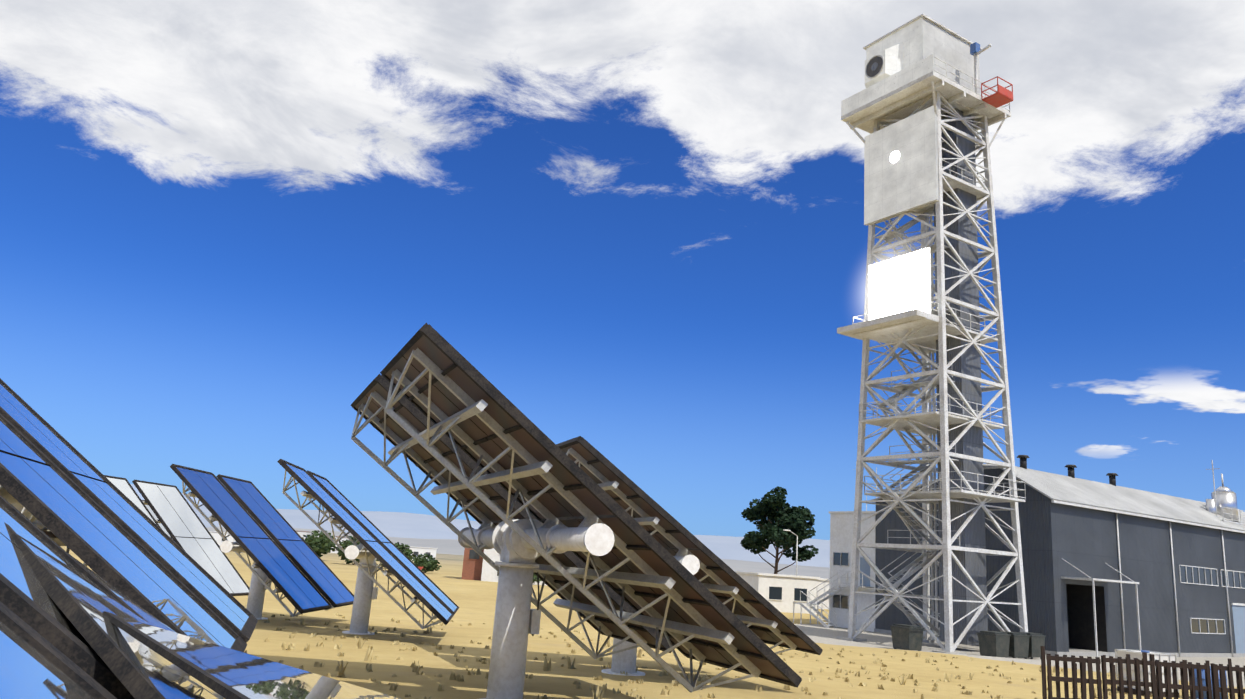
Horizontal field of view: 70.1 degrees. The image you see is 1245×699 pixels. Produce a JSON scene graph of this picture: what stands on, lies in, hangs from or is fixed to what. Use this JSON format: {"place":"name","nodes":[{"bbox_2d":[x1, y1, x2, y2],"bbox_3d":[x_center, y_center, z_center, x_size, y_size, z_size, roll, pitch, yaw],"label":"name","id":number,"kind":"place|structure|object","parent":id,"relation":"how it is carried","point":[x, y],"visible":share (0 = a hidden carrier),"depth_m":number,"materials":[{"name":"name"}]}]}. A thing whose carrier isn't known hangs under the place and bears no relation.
{"place":"outdoors","nodes":[
{"label":"outdoors","id":0,"kind":"place"},
{"bbox_2d":[131,484,202,504],"bbox_3d":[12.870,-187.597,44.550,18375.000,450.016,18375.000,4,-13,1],"label":"hills","id":1,"kind":"structure","parent":0,"point":[142,498],"depth_m":6123.86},
{"bbox_2d":[190,505,829,566],"bbox_3d":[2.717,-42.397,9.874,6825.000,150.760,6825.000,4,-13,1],"label":"hills","id":2,"kind":"structure","parent":0,"point":[404,525],"depth_m":2284.69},
{"bbox_2d":[206,527,829,578],"bbox_3d":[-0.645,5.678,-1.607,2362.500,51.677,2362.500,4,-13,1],"label":"hills","id":3,"kind":"structure","parent":0,"point":[449,546],"depth_m":798.00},
{"bbox_2d":[0,0,1244,539],"label":"sky","id":4,"kind":"structure","parent":0,"point":[640,222],"materials":[{"name":"blue"}]},
{"bbox_2d":[47,530,1244,698],"bbox_3d":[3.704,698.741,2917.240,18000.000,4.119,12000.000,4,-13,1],"label":"ground","id":5,"kind":"structure","parent":0,"point":[474,601],"depth_m":26.11,"materials":[{"name":"beige sand"}]},
{"bbox_2d":[0,495,145,698],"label":"heliostat","id":6,"kind":"object","parent":5,"relation":"on","point":[47,650],"visible":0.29,"depth_m":3.92,"materials":[{"name":"blue mirror"}]},
{"bbox_2d":[0,379,257,651],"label":"heliostat","id":7,"kind":"object","parent":5,"relation":"on","point":[64,491],"visible":0.77,"depth_m":11.09,"materials":[{"name":"blue mirror"}]},
{"bbox_2d":[142,500,170,536],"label":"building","id":8,"kind":"structure","parent":5,"relation":"on","point":[156,518],"depth_m":52.58,"materials":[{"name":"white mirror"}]},
{"bbox_2d":[104,475,249,595],"bbox_3d":[-19.987,8.553,38.837,5.074,5.495,6.975,2,-13,7],"label":"heliostat","id":9,"kind":"object","parent":5,"relation":"on","point":[180,521],"visible":0.33,"depth_m":40.53,"materials":[{"name":"white mirror"}]},
{"bbox_2d":[4,522,399,698],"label":"heliostat","id":10,"kind":"object","parent":5,"relation":"on","point":[151,657],"visible":0.89,"depth_m":4.56,"materials":[{"name":"blue mirror"}]},
{"bbox_2d":[209,531,232,545],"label":"house","id":11,"kind":"structure","parent":5,"relation":"on","point":[218,538],"depth_m":270.53,"materials":[{"name":"white concrete"}]},
{"bbox_2d":[170,464,353,619],"bbox_3d":[-12.934,7.411,32.550,5.442,5.372,7.123,4,-13,1],"label":"heliostat","id":12,"kind":"object","parent":5,"relation":"on","point":[284,557],"visible":1,"depth_m":31.80,"materials":[{"name":"blue mirror"}]},
{"bbox_2d":[264,530,310,540],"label":"house","id":13,"kind":"structure","parent":5,"relation":"on","point":[301,533],"depth_m":359.15,"materials":[{"name":"white concrete"}]},
{"bbox_2d":[302,530,336,556],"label":"bush","id":14,"kind":"object","parent":5,"relation":"on","point":[322,543],"visible":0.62,"depth_m":169.86,"materials":[{"name":"green plant"}]},
{"bbox_2d":[336,537,348,543],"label":"house","id":15,"kind":"structure","parent":5,"relation":"on","point":[345,538],"depth_m":480.22,"materials":[{"name":"white concrete"}]},
{"bbox_2d":[337,536,359,564],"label":"bush","id":16,"kind":"object","parent":5,"relation":"on","point":[345,544],"visible":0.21,"depth_m":153.90,"materials":[{"name":"green plant"}]},
{"bbox_2d":[277,459,458,634],"bbox_3d":[-7.957,6.702,28.518,5.434,5.274,6.975,6,-13,-7],"label":"heliostat","id":17,"kind":"object","parent":5,"relation":"on","point":[372,547],"visible":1,"depth_m":27.51,"materials":[{"name":"blue mirror"}]},
{"bbox_2d":[376,542,415,565],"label":"bush","id":18,"kind":"object","parent":5,"relation":"on","point":[406,549],"visible":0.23,"depth_m":146.21,"materials":[{"name":"green plant"}]},
{"bbox_2d":[405,546,436,558],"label":"house","id":19,"kind":"structure","parent":5,"relation":"on","point":[416,551],"depth_m":254.90,"materials":[{"name":"white paint"}]},
{"bbox_2d":[410,553,441,572],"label":"bush","id":20,"kind":"object","parent":5,"relation":"on","point":[428,563],"visible":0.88,"depth_m":135.31,"materials":[{"name":"green plant"}]},
{"bbox_2d":[461,548,483,580],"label":"brown workshop","id":21,"kind":"structure","parent":5,"relation":"on","point":[472,564],"depth_m":118.82,"materials":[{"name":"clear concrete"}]},
{"bbox_2d":[481,548,545,584],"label":"white workshop","id":22,"kind":"structure","parent":5,"relation":"on","point":[490,573],"depth_m":117.42,"materials":[{"name":"white paint"}]},
{"bbox_2d":[533,573,540,582],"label":"bush","id":23,"kind":"object","parent":5,"relation":"on","point":[535,577],"visible":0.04,"depth_m":115.00,"materials":[{"name":"green plant"}]},
{"bbox_2d":[351,323,801,698],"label":"heliostat","id":24,"kind":"object","parent":5,"relation":"on","point":[530,497],"visible":1,"depth_m":12.69,"materials":[{"name":"grey metal"}]},
{"bbox_2d":[556,436,822,675],"bbox_3d":[0.371,5.221,20.785,5.658,5.100,6.975,9,-14,-19],"label":"heliostat","id":25,"kind":"object","parent":5,"relation":"on","point":[760,616],"visible":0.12,"depth_m":18.21,"materials":[{"name":"grey metal"}]},
{"bbox_2d":[244,613,1189,698],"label":"dry grass tufts","id":26,"kind":"object","parent":5,"relation":"on","point":[368,657],"visible":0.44,"depth_m":21.56,"materials":[{"name":"plant"}]},
{"bbox_2d":[736,571,819,613],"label":"white store","id":27,"kind":"structure","parent":5,"relation":"on","point":[780,592],"depth_m":88.16,"materials":[{"name":"white paint"}]},
{"bbox_2d":[740,486,818,573],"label":"pine tree","id":28,"kind":"object","parent":5,"relation":"on","point":[772,516],"visible":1,"depth_m":100.49,"materials":[{"name":"green plant"}]},
{"bbox_2d":[783,529,797,575],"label":"street lamp","id":29,"kind":"object","parent":5,"relation":"on","point":[796,548],"visible":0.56,"depth_m":89.37,"materials":[{"name":"white metal"}]},
{"bbox_2d":[817,578,829,608],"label":"white store","id":30,"kind":"structure","parent":5,"relation":"on","point":[821,592],"depth_m":102.70,"materials":[{"name":"clear concrete"}]},
{"bbox_2d":[793,462,877,631],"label":"building","id":31,"kind":"structure","parent":5,"relation":"on","point":[841,541],"depth_m":68.22,"materials":[{"name":"grey concrete"}]},
{"bbox_2d":[890,624,924,650],"bbox_3d":[15.805,16.017,49.224,1.180,1.396,1.478,11,-15,-28],"label":"waste bin","id":32,"kind":"object","parent":5,"relation":"on","point":[906,637],"visible":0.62,"depth_m":48.84,"materials":[{"name":"grey plastic"}]},
{"bbox_2d":[836,14,1027,654],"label":"solar tower","id":33,"kind":"structure","parent":5,"relation":"on","point":[920,109],"depth_m":57.26,"materials":[{"name":"white metal"}]},
{"bbox_2d":[977,631,1010,657],"bbox_3d":[20.337,16.185,48.599,1.478,1.396,1.180,13,-16,-34],"label":"waste bin","id":34,"kind":"object","parent":5,"relation":"on","point":[994,643],"visible":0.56,"depth_m":48.25,"materials":[{"name":"grey plastic"}]},
{"bbox_2d":[999,631,1030,658],"bbox_3d":[21.725,16.462,49.354,1.522,1.396,1.236,12,-16,-32],"label":"waste bin","id":35,"kind":"object","parent":5,"relation":"on","point":[1019,645],"visible":0.6,"depth_m":48.88,"materials":[{"name":"grey plastic"}]},
{"bbox_2d":[1019,632,1045,658],"bbox_3d":[23.029,16.763,50.231,1.500,1.396,1.208,12,-16,-32],"label":"waste bin","id":36,"kind":"object","parent":5,"relation":"on","point":[1036,641],"visible":0.44,"depth_m":49.75,"materials":[{"name":"grey plastic"}]},
{"bbox_2d":[1041,646,1244,698],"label":"pallet fence","id":37,"kind":"object","parent":5,"relation":"on","point":[1157,684],"visible":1,"depth_m":20.74,"materials":[{"name":"brown wood"}]},
{"bbox_2d":[1115,649,1179,697],"bbox_3d":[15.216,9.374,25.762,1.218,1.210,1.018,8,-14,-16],"label":"van","id":38,"kind":"object","parent":5,"relation":"on","point":[1159,656],"visible":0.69,"depth_m":25.50,"materials":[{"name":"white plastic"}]},
{"bbox_2d":[1194,667,1212,698],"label":"blue drum","id":39,"kind":"object","parent":5,"relation":"on","point":[1203,681],"visible":0.15,"depth_m":25.03,"materials":[{"name":"paint"}]},
{"bbox_2d":[1210,666,1228,698],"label":"blue drum","id":40,"kind":"object","parent":5,"relation":"on","point":[1219,682],"visible":0.08,"depth_m":25.38,"materials":[{"name":"paint"}]},
{"bbox_2d":[872,455,1244,656],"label":"process building","id":41,"kind":"structure","parent":0,"point":[1110,568],"depth_m":60.15,"materials":[{"name":"grey metal"}]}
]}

